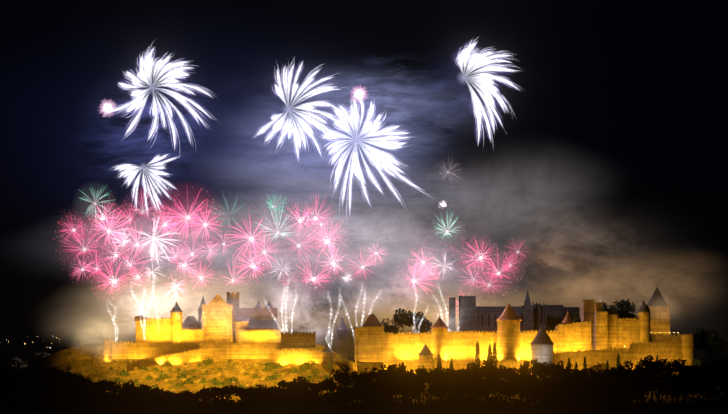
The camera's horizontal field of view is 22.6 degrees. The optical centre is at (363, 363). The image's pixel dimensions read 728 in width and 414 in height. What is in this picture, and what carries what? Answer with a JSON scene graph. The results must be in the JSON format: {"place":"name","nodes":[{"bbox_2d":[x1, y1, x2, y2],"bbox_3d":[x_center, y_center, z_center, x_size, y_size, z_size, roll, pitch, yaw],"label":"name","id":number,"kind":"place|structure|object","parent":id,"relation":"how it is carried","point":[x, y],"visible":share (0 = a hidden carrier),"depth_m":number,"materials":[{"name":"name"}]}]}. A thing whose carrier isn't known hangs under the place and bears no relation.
{"place":"outdoors","nodes":[
{"label":"outdoors","id":0,"kind":"place"},
{"bbox_2d":[0,344,727,413],"bbox_3d":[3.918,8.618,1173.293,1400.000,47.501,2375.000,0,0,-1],"label":"hill terrain","id":1,"kind":"structure","parent":0,"point":[87,360],"depth_m":1423.52,"materials":[{"name":"green plant"}]},
{"bbox_2d":[135,292,280,343],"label":"castle","id":2,"kind":"structure","parent":1,"relation":"on","point":[220,319],"depth_m":1477.52,"materials":[{"name":"stone"}]},
{"bbox_2d":[103,332,315,371],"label":"rampart wall","id":3,"kind":"structure","parent":1,"relation":"on","point":[157,353],"depth_m":1441.94,"materials":[{"name":"stone"}]},
{"bbox_2d":[336,317,347,358],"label":"dark tower","id":4,"kind":"structure","parent":1,"relation":"on","point":[342,339],"depth_m":1516.85,"materials":[{"name":"stone"}]},
{"bbox_2d":[0,354,727,413],"bbox_3d":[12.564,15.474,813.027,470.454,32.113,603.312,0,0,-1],"label":"trees","id":5,"kind":"object","parent":1,"relation":"on","point":[551,395],"visible":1,"depth_m":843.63,"materials":[{"name":"green plant"}]},
{"bbox_2d":[5,299,726,373],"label":"city trees","id":6,"kind":"object","parent":1,"relation":"on","point":[715,345],"visible":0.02,"depth_m":1563.26,"materials":[{"name":"green plant"}]},
{"bbox_2d":[109,357,701,401],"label":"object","id":7,"kind":"object","parent":1,"relation":"on","point":[214,381],"visible":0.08,"depth_m":1415.32,"materials":[{"name":"green plant"}]},
{"bbox_2d":[269,334,694,377],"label":"rampart","id":8,"kind":"object","parent":1,"relation":"on","point":[682,347],"depth_m":1471.92,"materials":[{"name":"stone"}]},
{"bbox_2d":[449,290,546,332],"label":"basilica","id":9,"kind":"structure","parent":1,"relation":"on","point":[473,317],"depth_m":1607.21,"materials":[{"name":"stone"}]},
{"bbox_2d":[354,300,649,361],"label":"rampart","id":10,"kind":"object","parent":1,"relation":"on","point":[374,341],"visible":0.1,"depth_m":1486.01,"materials":[{"name":"stone"}]},
{"bbox_2d":[417,341,657,398],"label":"cypress trees","id":11,"kind":"object","parent":1,"relation":"on","point":[477,357],"visible":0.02,"depth_m":1446.68,"materials":[{"name":"green plant"}]},
{"bbox_2d":[529,325,554,379],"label":"white tower","id":12,"kind":"structure","parent":1,"relation":"on","point":[541,343],"depth_m":1455.32,"materials":[{"name":"stone"}]},
{"bbox_2d":[544,305,579,329],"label":"town roofs","id":13,"kind":"structure","parent":1,"relation":"on","point":[554,311],"depth_m":1639.73,"materials":[{"name":"stone"}]},
{"bbox_2d":[581,299,593,349],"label":"tower","id":14,"kind":"structure","parent":1,"relation":"on","point":[587,310],"depth_m":1525.23,"materials":[{"name":"stone"}]},
{"bbox_2d":[648,288,678,343],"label":"tall tower","id":15,"kind":"structure","parent":1,"relation":"on","point":[659,307],"depth_m":1582.45,"materials":[{"name":"stone"}]},
{"bbox_2d":[0,0,727,366],"label":"sky","id":16,"kind":"structure","parent":0,"point":[324,162],"materials":[{"name":"black"}]}
]}

